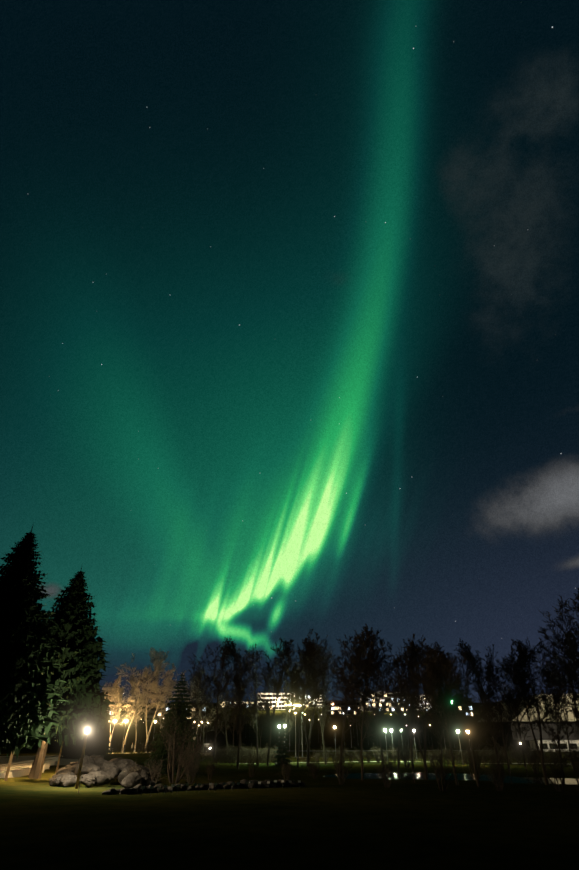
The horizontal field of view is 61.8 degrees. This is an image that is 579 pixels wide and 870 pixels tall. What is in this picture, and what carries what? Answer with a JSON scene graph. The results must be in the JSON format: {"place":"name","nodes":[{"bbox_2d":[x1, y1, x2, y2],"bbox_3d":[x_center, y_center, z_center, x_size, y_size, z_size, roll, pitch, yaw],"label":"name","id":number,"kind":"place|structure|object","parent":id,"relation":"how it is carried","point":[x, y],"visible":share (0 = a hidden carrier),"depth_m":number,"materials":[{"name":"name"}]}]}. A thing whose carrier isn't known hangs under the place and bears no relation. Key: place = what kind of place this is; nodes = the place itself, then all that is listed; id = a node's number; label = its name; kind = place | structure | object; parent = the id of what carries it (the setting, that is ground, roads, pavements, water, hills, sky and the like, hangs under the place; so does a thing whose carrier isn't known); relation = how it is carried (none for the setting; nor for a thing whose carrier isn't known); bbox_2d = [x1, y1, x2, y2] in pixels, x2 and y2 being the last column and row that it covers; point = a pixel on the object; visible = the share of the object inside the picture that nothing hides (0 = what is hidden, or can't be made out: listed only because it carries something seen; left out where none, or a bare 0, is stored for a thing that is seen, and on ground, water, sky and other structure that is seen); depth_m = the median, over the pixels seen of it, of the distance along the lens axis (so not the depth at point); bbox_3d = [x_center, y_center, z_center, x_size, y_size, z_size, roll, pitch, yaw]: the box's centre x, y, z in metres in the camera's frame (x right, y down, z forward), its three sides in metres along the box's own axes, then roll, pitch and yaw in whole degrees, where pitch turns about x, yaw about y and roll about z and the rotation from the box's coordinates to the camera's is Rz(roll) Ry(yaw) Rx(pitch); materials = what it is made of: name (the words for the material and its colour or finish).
{"place":"outdoors","nodes":[
{"label":"outdoors","id":0,"kind":"place"},
{"bbox_2d":[0,702,578,869],"bbox_3d":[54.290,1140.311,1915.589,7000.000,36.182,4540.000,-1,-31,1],"label":"ground","id":1,"kind":"structure","parent":0,"point":[319,822],"depth_m":12.47,"materials":[{"name":"green plant"}]},
{"bbox_2d":[4,751,13,780],"bbox_3d":[-14.732,16.841,25.742,0.220,2.647,0.220,14,-34,-21],"label":"trunk","id":2,"kind":"object","parent":1,"relation":"on","point":[8,768],"depth_m":25.32,"materials":[{"name":"brown wood"}]},
{"bbox_2d":[0,756,58,777],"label":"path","id":3,"kind":"structure","parent":1,"relation":"on","point":[20,768],"depth_m":32.43,"materials":[{"name":"concrete"}]},
{"bbox_2d":[0,523,67,758],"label":"spruce tree","id":4,"kind":"object","parent":1,"relation":"on","point":[27,691],"visible":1,"depth_m":23.98,"materials":[{"name":"green plant"}]},
{"bbox_2d":[0,755,77,764],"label":"terrace paving","id":5,"kind":"structure","parent":1,"relation":"on","point":[5,759],"depth_m":48.47,"materials":[{"name":"grey stone"}]},
{"bbox_2d":[38,743,47,778],"bbox_3d":[-14.444,18.649,28.627,0.220,2.877,0.220,12,-33,-19],"label":"trunk","id":6,"kind":"object","parent":1,"relation":"on","point":[43,760],"depth_m":28.28,"materials":[{"name":"brown wood"}]},
{"bbox_2d":[50,777,61,786],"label":"boulder","id":7,"kind":"object","parent":1,"relation":"on","point":[55,782],"visible":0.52,"depth_m":23.36,"materials":[{"name":"grey stone"}]},
{"bbox_2d":[55,741,63,772],"bbox_3d":[-15.130,20.783,32.051,0.220,3.029,0.220,11,-33,-18],"label":"trunk","id":8,"kind":"object","parent":1,"relation":"on","point":[59,757],"depth_m":31.75,"materials":[{"name":"brown wood"}]},
{"bbox_2d":[5,563,119,778],"bbox_3d":[-14.782,14.517,31.234,9.554,12.670,9.327,-15,-34,24],"label":"spruce tree","id":9,"kind":"object","parent":1,"relation":"on","point":[81,707],"visible":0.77,"depth_m":30.13,"materials":[{"name":"green plant"}]},
{"bbox_2d":[60,774,76,786],"bbox_3d":[-10.792,16.814,23.508,0.726,0.525,0.989,-10,-32,16],"label":"boulder","id":10,"kind":"object","parent":1,"relation":"on","point":[67,780],"visible":0.9,"depth_m":23.27,"materials":[{"name":"grey stone"}]},
{"bbox_2d":[57,735,92,758],"bbox_3d":[-24.519,33.248,56.550,4.082,8.783,4.165,25,-39,-35],"label":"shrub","id":11,"kind":"object","parent":1,"relation":"on","point":[71,751],"visible":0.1,"depth_m":54.43,"materials":[{"name":"green plant"}]},
{"bbox_2d":[75,726,89,788],"bbox_3d":[-9.872,15.350,23.029,0.220,2.507,0.220,10,-32,-16],"label":"post lamp","id":12,"kind":"object","parent":1,"relation":"on","point":[82,754],"visible":0.96,"depth_m":23.00,"materials":[{"name":"black metal"}]},
{"bbox_2d":[75,763,95,775],"bbox_3d":[-10.895,18.038,26.022,1.272,0.655,0.968,-25,-39,35],"label":"boulder","id":13,"kind":"object","parent":1,"relation":"on","point":[85,767],"visible":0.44,"depth_m":25.80,"materials":[{"name":"grey stone"}]},
{"bbox_2d":[77,755,95,764],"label":"boulder","id":14,"kind":"object","parent":1,"relation":"on","point":[87,759],"visible":0.35,"depth_m":27.22,"materials":[{"name":"grey stone"}]},
{"bbox_2d":[79,774,96,784],"bbox_3d":[-9.932,17.019,23.868,0.729,0.463,1.016,-38,-48,46],"label":"boulder","id":15,"kind":"object","parent":1,"relation":"on","point":[84,777],"visible":0.4,"depth_m":23.64,"materials":[{"name":"grey stone"}]},
{"bbox_2d":[85,777,95,786],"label":"boulder","id":16,"kind":"object","parent":1,"relation":"on","point":[90,781],"visible":0.79,"depth_m":23.49,"materials":[{"name":"grey stone"}]},
{"bbox_2d":[85,698,112,755],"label":"spruce tree","id":17,"kind":"object","parent":1,"relation":"on","point":[99,742],"visible":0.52,"depth_m":71.64,"materials":[{"name":"green plant"}]},
{"bbox_2d":[88,771,110,784],"bbox_3d":[-9.588,17.208,24.273,1.092,0.564,0.856,-6,-31,9],"label":"boulder","id":18,"kind":"object","parent":1,"relation":"on","point":[103,777],"visible":0.67,"depth_m":24.13,"materials":[{"name":"grey stone"}]},
{"bbox_2d":[95,758,106,768],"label":"boulder","id":19,"kind":"object","parent":1,"relation":"on","point":[99,762],"visible":0.44,"depth_m":27.56,"materials":[{"name":"grey stone"}]},
{"bbox_2d":[100,761,115,771],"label":"boulder","id":20,"kind":"object","parent":1,"relation":"on","point":[106,766],"visible":0.52,"depth_m":25.96,"materials":[{"name":"grey stone"}]},
{"bbox_2d":[102,687,123,722],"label":"tree","id":21,"kind":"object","parent":1,"relation":"on","point":[120,697],"depth_m":432.98,"materials":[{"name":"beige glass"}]},
{"bbox_2d":[106,765,119,778],"bbox_3d":[-9.474,18.026,25.818,0.771,0.538,1.114,-13,0,-16],"label":"boulder","id":22,"kind":"object","parent":1,"relation":"on","point":[112,772],"visible":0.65,"depth_m":25.62,"materials":[{"name":"grey stone"}]},
{"bbox_2d":[103,675,137,749],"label":"bare tree","id":23,"kind":"object","parent":1,"relation":"on","point":[116,690],"visible":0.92,"depth_m":107.93,"materials":[{"name":"brown plant"}]},
{"bbox_2d":[118,768,131,783],"bbox_3d":[-8.573,18.054,25.453,0.892,0.714,1.343,3,-53,16],"label":"boulder","id":24,"kind":"object","parent":1,"relation":"on","point":[122,775],"visible":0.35,"depth_m":25.17,"materials":[{"name":"grey stone"}]},
{"bbox_2d":[120,787,132,793],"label":"bed edge rock","id":25,"kind":"object","parent":1,"relation":"on","point":[126,790],"visible":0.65,"depth_m":19.91,"materials":[{"name":"grey stone"}]},
{"bbox_2d":[117,759,136,772],"bbox_3d":[-9.152,18.476,26.971,1.142,0.687,1.072,-11,-33,17],"label":"boulder","id":26,"kind":"object","parent":1,"relation":"on","point":[122,764],"visible":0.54,"depth_m":26.71,"materials":[{"name":"grey stone"}]},
{"bbox_2d":[121,772,141,787],"bbox_3d":[-7.892,17.213,23.985,0.793,0.634,1.193,15,-11,33],"label":"boulder","id":27,"kind":"object","parent":1,"relation":"on","point":[131,780],"visible":0.88,"depth_m":23.80,"materials":[{"name":"grey stone"}]},
{"bbox_2d":[124,710,139,747],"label":"avenue tree","id":28,"kind":"object","parent":1,"relation":"on","point":[131,726],"visible":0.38,"depth_m":171.19,"materials":[{"name":"brown plant"}]},
{"bbox_2d":[122,675,162,751],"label":"bare tree","id":29,"kind":"object","parent":1,"relation":"on","point":[134,680],"visible":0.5,"depth_m":120.71,"materials":[{"name":"brown plant"}]},
{"bbox_2d":[114,648,176,752],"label":"bare tree","id":30,"kind":"object","parent":1,"relation":"on","point":[145,670],"visible":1,"depth_m":105.78,"materials":[{"name":"brown plant"}]},
{"bbox_2d":[140,776,150,785],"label":"boulder","id":31,"kind":"object","parent":1,"relation":"on","point":[145,781],"visible":0.73,"depth_m":24.64,"materials":[{"name":"grey stone"}]},
{"bbox_2d":[122,659,186,747],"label":"bare tree","id":32,"kind":"object","parent":1,"relation":"on","point":[165,687],"visible":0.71,"depth_m":115.44,"materials":[{"name":"brown plant"}]},
{"bbox_2d":[144,752,167,782],"bbox_3d":[-7.304,18.266,26.428,1.226,1.601,1.212,20,-36,-30],"label":"shrub","id":33,"kind":"object","parent":1,"relation":"on","point":[157,775],"visible":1,"depth_m":26.40,"materials":[{"name":"brown plant"}]},
{"bbox_2d":[148,679,176,732],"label":"bare tree","id":34,"kind":"object","parent":1,"relation":"on","point":[162,716],"visible":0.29,"depth_m":116.89,"materials":[{"name":"brown plant"}]},
{"bbox_2d":[142,672,202,774],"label":"spruce tree","id":35,"kind":"object","parent":1,"relation":"on","point":[183,712],"visible":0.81,"depth_m":41.34,"materials":[{"name":"green plant"}]},
{"bbox_2d":[144,705,205,720],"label":"office block","id":36,"kind":"structure","parent":1,"relation":"on","point":[150,715],"depth_m":439.47,"materials":[{"name":"grey glass"}]},
{"bbox_2d":[156,708,209,782],"bbox_3d":[-6.570,18.988,29.692,3.093,4.084,3.127,-1,-31,1],"label":"shrub","id":37,"kind":"object","parent":1,"relation":"on","point":[169,741],"visible":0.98,"depth_m":29.51,"materials":[{"name":"brown plant"}]},
{"bbox_2d":[175,740,203,783],"bbox_3d":[-5.764,18.786,27.762,1.841,2.212,1.620,1,-31,-2],"label":"shrub","id":38,"kind":"object","parent":1,"relation":"on","point":[187,769],"visible":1,"depth_m":27.65,"materials":[{"name":"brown plant"}]},
{"bbox_2d":[183,661,215,758],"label":"bare tree","id":39,"kind":"object","parent":1,"relation":"on","point":[196,702],"visible":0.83,"depth_m":77.20,"materials":[{"name":"brown plant"}]},
{"bbox_2d":[179,678,220,739],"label":"bare tree","id":40,"kind":"object","parent":1,"relation":"on","point":[192,687],"visible":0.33,"depth_m":102.16,"materials":[{"name":"brown plant"}]},
{"bbox_2d":[204,751,220,779],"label":"shrub bed","id":41,"kind":"object","parent":1,"relation":"on","point":[211,767],"visible":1,"depth_m":32.63,"materials":[{"name":"brown plant"}]},
{"bbox_2d":[189,638,246,769],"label":"bare tree","id":42,"kind":"object","parent":1,"relation":"on","point":[223,658],"visible":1,"depth_m":55.80,"materials":[{"name":"brown plant"}]},
{"bbox_2d":[212,744,227,762],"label":"hedge","id":43,"kind":"object","parent":1,"relation":"on","point":[221,759],"visible":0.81,"depth_m":71.28,"materials":[{"name":"green plant"}]},
{"bbox_2d":[221,742,237,762],"bbox_3d":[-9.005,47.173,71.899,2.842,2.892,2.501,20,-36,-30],"label":"hedge","id":44,"kind":"object","parent":1,"relation":"on","point":[230,759],"visible":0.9,"depth_m":71.78,"materials":[{"name":"green plant"}]},
{"bbox_2d":[209,668,252,753],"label":"bare tree","id":45,"kind":"object","parent":1,"relation":"on","point":[223,706],"visible":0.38,"depth_m":86.25,"materials":[{"name":"brown plant"}]},
{"bbox_2d":[223,695,241,743],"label":"avenue tree","id":46,"kind":"object","parent":1,"relation":"on","point":[231,712],"visible":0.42,"depth_m":166.13,"materials":[{"name":"brown plant"}]},
{"bbox_2d":[234,703,251,747],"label":"avenue tree","id":47,"kind":"object","parent":1,"relation":"on","point":[241,719],"visible":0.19,"depth_m":176.42,"materials":[{"name":"brown plant"}]},
{"bbox_2d":[224,638,263,768],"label":"bare tree","id":48,"kind":"object","parent":1,"relation":"on","point":[235,656],"visible":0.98,"depth_m":58.47,"materials":[{"name":"brown plant"}]},
{"bbox_2d":[240,744,256,762],"bbox_3d":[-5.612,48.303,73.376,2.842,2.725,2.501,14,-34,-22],"label":"hedge","id":49,"kind":"object","parent":1,"relation":"on","point":[253,753],"visible":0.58,"depth_m":73.23,"materials":[{"name":"green plant"}]},
{"bbox_2d":[245,752,263,776],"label":"shrub bed","id":50,"kind":"object","parent":1,"relation":"on","point":[251,763],"visible":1,"depth_m":37.04,"materials":[{"name":"green plant"}]},
{"bbox_2d":[227,650,290,763],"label":"bare tree","id":51,"kind":"object","parent":1,"relation":"on","point":[255,704],"visible":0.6,"depth_m":70.47,"materials":[{"name":"brown plant"}]},
{"bbox_2d":[249,701,270,746],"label":"avenue tree","id":52,"kind":"object","parent":1,"relation":"on","point":[259,710],"visible":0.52,"depth_m":194.03,"materials":[{"name":"green plant"}]},
{"bbox_2d":[259,748,270,762],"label":"hedge","id":53,"kind":"object","parent":1,"relation":"on","point":[263,758],"visible":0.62,"depth_m":73.91,"materials":[{"name":"green plant"}]},
{"bbox_2d":[261,781,274,787],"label":"rock","id":54,"kind":"object","parent":1,"relation":"on","point":[264,784],"visible":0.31,"depth_m":23.45,"materials":[{"name":"grey stone"}]},
{"bbox_2d":[251,638,296,765],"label":"bare tree","id":55,"kind":"object","parent":1,"relation":"on","point":[283,654],"visible":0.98,"depth_m":66.28,"materials":[{"name":"brown plant"}]},
{"bbox_2d":[257,693,294,709],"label":"office block","id":56,"kind":"structure","parent":1,"relation":"on","point":[280,702],"depth_m":531.21,"materials":[{"name":"grey glass"}]},
{"bbox_2d":[271,713,291,764],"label":"spruce tree","id":57,"kind":"object","parent":1,"relation":"on","point":[281,757],"visible":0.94,"depth_m":66.78,"materials":[{"name":"green plant"}]},
{"bbox_2d":[257,662,305,753],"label":"bare tree","id":58,"kind":"object","parent":1,"relation":"on","point":[288,707],"visible":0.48,"depth_m":83.48,"materials":[{"name":"plant"}]},
{"bbox_2d":[276,755,294,779],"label":"shrub bed","id":59,"kind":"object","parent":1,"relation":"on","point":[286,770],"visible":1,"depth_m":29.62,"materials":[{"name":"green plant"}]},
{"bbox_2d":[278,628,330,767],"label":"bare tree","id":60,"kind":"object","parent":1,"relation":"on","point":[312,677],"visible":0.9,"depth_m":61.98,"materials":[{"name":"plant"}]},
{"bbox_2d":[302,752,319,778],"bbox_3d":[1.662,23.610,34.630,1.496,1.798,1.316,1,-31,-2],"label":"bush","id":61,"kind":"object","parent":1,"relation":"on","point":[312,768],"visible":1,"depth_m":34.52,"materials":[{"name":"green plant"}]},
{"bbox_2d":[301,695,324,707],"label":"office block","id":62,"kind":"structure","parent":1,"relation":"on","point":[319,705],"depth_m":556.03,"materials":[{"name":"grey glass"}]},
{"bbox_2d":[285,635,344,764],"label":"bare tree","id":63,"kind":"object","parent":1,"relation":"on","point":[314,696],"visible":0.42,"depth_m":68.84,"materials":[{"name":"brown plant"}]},
{"bbox_2d":[299,649,337,763],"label":"bare tree","id":64,"kind":"object","parent":1,"relation":"on","point":[323,722],"visible":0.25,"depth_m":72.91,"materials":[{"name":"plant"}]},
{"bbox_2d":[328,716,339,738],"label":"avenue tree","id":65,"kind":"object","parent":1,"relation":"on","point":[332,724],"visible":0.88,"depth_m":205.04,"materials":[{"name":"green plant"}]},
{"bbox_2d":[329,709,341,741],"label":"avenue tree","id":66,"kind":"object","parent":1,"relation":"on","point":[336,713],"visible":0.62,"depth_m":230.20,"materials":[{"name":"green plant"}]},
{"bbox_2d":[306,635,370,769],"bbox_3d":[6.170,29.376,53.823,7.178,13.131,8.539,-8,-33,16],"label":"bare tree","id":67,"kind":"object","parent":1,"relation":"on","point":[344,711],"visible":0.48,"depth_m":53.77,"materials":[{"name":"black plant"}]},
{"bbox_2d":[331,744,355,783],"bbox_3d":[3.037,18.506,27.168,1.492,1.970,1.508,13,-33,-21],"label":"shrub bed","id":68,"kind":"object","parent":1,"relation":"on","point":[339,766],"visible":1,"depth_m":27.01,"materials":[{"name":"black plant"}]},
{"bbox_2d":[326,700,360,714],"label":"office block","id":69,"kind":"structure","parent":1,"relation":"on","point":[331,710],"depth_m":484.70,"materials":[{"name":"black glass"}]},
{"bbox_2d":[332,623,410,779],"bbox_3d":[5.941,18.543,34.151,5.924,9.796,4.782,-8,-31,11],"label":"bare tree","id":70,"kind":"object","parent":1,"relation":"on","point":[368,671],"visible":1,"depth_m":34.87,"materials":[{"name":"brown plant"}]},
{"bbox_2d":[352,646,394,756],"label":"bare tree","id":71,"kind":"object","parent":1,"relation":"on","point":[378,717],"visible":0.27,"depth_m":53.35,"materials":[{"name":"black plant"}]},
{"bbox_2d":[369,746,381,761],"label":"hedge","id":72,"kind":"object","parent":1,"relation":"on","point":[377,754],"visible":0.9,"depth_m":76.77,"materials":[{"name":"green plant"}]},
{"bbox_2d":[360,692,409,710],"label":"office block","id":73,"kind":"structure","parent":1,"relation":"on","point":[376,695],"depth_m":513.26,"materials":[{"name":"black glass"}]},
{"bbox_2d":[375,746,401,787],"bbox_3d":[4.894,16.758,24.531,1.418,1.936,1.611,-20,-36,30],"label":"shrub bed","id":74,"kind":"object","parent":1,"relation":"on","point":[389,768],"visible":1,"depth_m":24.27,"materials":[{"name":"black plant"}]},
{"bbox_2d":[361,656,427,774],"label":"bare tree","id":75,"kind":"object","parent":1,"relation":"on","point":[399,721],"visible":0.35,"depth_m":46.57,"materials":[{"name":"black plant"}]},
{"bbox_2d":[392,736,414,767],"bbox_3d":[13.512,37.569,57.485,2.876,3.457,2.532,-23,-38,33],"label":"shrub bed","id":76,"kind":"object","parent":1,"relation":"on","point":[403,755],"visible":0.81,"depth_m":57.17,"materials":[{"name":"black plant"}]},
{"bbox_2d":[383,633,436,782],"bbox_3d":[8.462,18.337,33.050,4.149,8.864,4.677,12,-34,-19],"label":"bare tree","id":77,"kind":"object","parent":1,"relation":"on","point":[407,687],"visible":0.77,"depth_m":33.25,"materials":[{"name":"black plant"}]},
{"bbox_2d":[381,636,452,779],"bbox_3d":[10.769,21.534,38.825,6.795,10.887,5.297,-16,-34,24],"label":"bare tree","id":78,"kind":"object","parent":1,"relation":"on","point":[425,734],"visible":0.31,"depth_m":39.53,"materials":[{"name":"black plant"}]},
{"bbox_2d":[419,652,458,776],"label":"bare tree","id":79,"kind":"object","parent":1,"relation":"on","point":[438,730],"visible":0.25,"depth_m":42.75,"materials":[{"name":"black plant"}]},
{"bbox_2d":[407,642,473,784],"bbox_3d":[9.758,17.535,31.025,3.879,7.947,4.806,12,-33,-17],"label":"bare tree","id":80,"kind":"object","parent":1,"relation":"on","point":[434,671],"visible":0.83,"depth_m":30.64,"materials":[{"name":"brown plant"}]},
{"bbox_2d":[429,740,459,790],"bbox_3d":[7.102,15.204,22.278,1.586,2.093,1.603,-3,-31,5],"label":"shrub bed","id":81,"kind":"object","parent":1,"relation":"on","point":[437,770],"visible":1,"depth_m":22.16,"materials":[{"name":"black plant"}]},
{"bbox_2d":[413,650,491,785],"bbox_3d":[10.300,17.075,29.608,3.933,7.194,4.678,12,-34,-19],"label":"bare tree","id":82,"kind":"object","parent":1,"relation":"on","point":[457,684],"visible":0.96,"depth_m":29.45,"materials":[{"name":"black plant"}]},
{"bbox_2d":[433,698,472,715],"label":"office block","id":83,"kind":"structure","parent":1,"relation":"on","point":[464,708],"depth_m":467.70,"materials":[{"name":"black glass"}]},
{"bbox_2d":[459,733,490,779],"bbox_3d":[13.399,23.070,34.744,2.228,3.042,2.531,19,-36,-28],"label":"shrub bed","id":84,"kind":"object","parent":1,"relation":"on","point":[478,761],"visible":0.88,"depth_m":34.53,"materials":[{"name":"black plant"}]},
{"bbox_2d":[454,639,505,769],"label":"bare tree","id":85,"kind":"object","parent":1,"relation":"on","point":[479,671],"visible":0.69,"depth_m":40.07,"materials":[{"name":"black plant"}]},
{"bbox_2d":[483,741,513,790],"bbox_3d":[9.968,16.017,23.414,1.519,2.074,1.726,-24,-39,34],"label":"shrub bed","id":86,"kind":"object","parent":1,"relation":"on","point":[500,773],"visible":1,"depth_m":23.16,"materials":[{"name":"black plant"}]},
{"bbox_2d":[472,654,529,783],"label":"bare tree","id":87,"kind":"object","parent":1,"relation":"on","point":[499,708],"visible":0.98,"depth_m":31.99,"materials":[{"name":"black plant"}]},
{"bbox_2d":[487,648,541,776],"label":"bare tree","id":88,"kind":"object","parent":1,"relation":"on","point":[517,719],"visible":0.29,"depth_m":45.45,"materials":[{"name":"black plant"}]},
{"bbox_2d":[510,746,522,763],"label":"hedge","id":89,"kind":"object","parent":1,"relation":"on","point":[519,756],"visible":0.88,"depth_m":75.06,"materials":[{"name":"green plant"}]},
{"bbox_2d":[478,694,578,751],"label":"sports hall","id":90,"kind":"structure","parent":1,"relation":"on","point":[545,736],"depth_m":158.77,"materials":[{"name":"grey glass"}]},
{"bbox_2d":[494,630,565,784],"bbox_3d":[16.185,17.959,32.383,4.518,9.115,5.699,-8,-32,14],"label":"bare tree","id":91,"kind":"object","parent":1,"relation":"on","point":[523,661],"visible":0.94,"depth_m":32.60,"materials":[{"name":"brown plant"}]},
{"bbox_2d":[521,738,545,773],"bbox_3d":[23.220,30.681,46.216,2.262,2.955,2.238,0,-31,0],"label":"shrub bed","id":92,"kind":"object","parent":1,"relation":"on","point":[535,771],"visible":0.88,"depth_m":45.77,"materials":[{"name":"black plant"}]},
{"bbox_2d":[518,631,578,731],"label":"bare tree","id":93,"kind":"object","parent":1,"relation":"on","point":[575,714],"visible":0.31,"depth_m":48.81,"materials":[{"name":"black plant"}]},
{"bbox_2d":[531,740,566,791],"bbox_3d":[12.981,16.430,23.999,1.679,2.216,1.697,0,-31,0],"label":"shrub bed","id":94,"kind":"object","parent":1,"relation":"on","point":[561,770],"visible":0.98,"depth_m":23.82,"materials":[{"name":"black plant"}]},
{"bbox_2d":[530,666,569,783],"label":"bare tree","id":95,"kind":"object","parent":1,"relation":"on","point":[553,681],"visible":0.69,"depth_m":37.63,"materials":[{"name":"black plant"}]},
{"bbox_2d":[535,660,575,772],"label":"bare tree","id":96,"kind":"object","parent":1,"relation":"on","point":[565,721],"visible":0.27,"depth_m":51.30,"materials":[{"name":"black plant"}]},
{"bbox_2d":[538,588,578,715],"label":"bare tree","id":97,"kind":"object","parent":1,"relation":"on","point":[566,670],"visible":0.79,"depth_m":40.99,"materials":[{"name":"black plant"}]},
{"bbox_2d":[547,634,578,703],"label":"bare tree","id":98,"kind":"object","parent":1,"relation":"on","point":[569,655],"visible":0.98,"depth_m":36.55,"materials":[{"name":"black plant"}]},
{"bbox_2d":[556,737,578,791],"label":"shrub bed","id":99,"kind":"object","parent":1,"relation":"on","point":[572,761],"visible":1,"depth_m":20.63,"materials":[{"name":"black plant"}]},
{"bbox_2d":[0,0,578,702],"label":"sky","id":100,"kind":"structure","parent":0,"point":[289,289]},
{"bbox_2d":[225,750,491,750],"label":"road","id":101,"kind":"structure","parent":0,"point":[401,750],"depth_m":153.07,"materials":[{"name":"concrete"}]},
{"bbox_2d":[322,773,514,779],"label":"pond water","id":102,"kind":"structure","parent":0,"point":[431,776],"depth_m":42.58,"materials":[{"name":"black liquid"}]},
{"bbox_2d":[467,777,578,783],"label":"pond water","id":103,"kind":"structure","parent":0,"point":[529,780],"depth_m":38.30,"materials":[{"name":"black liquid"}]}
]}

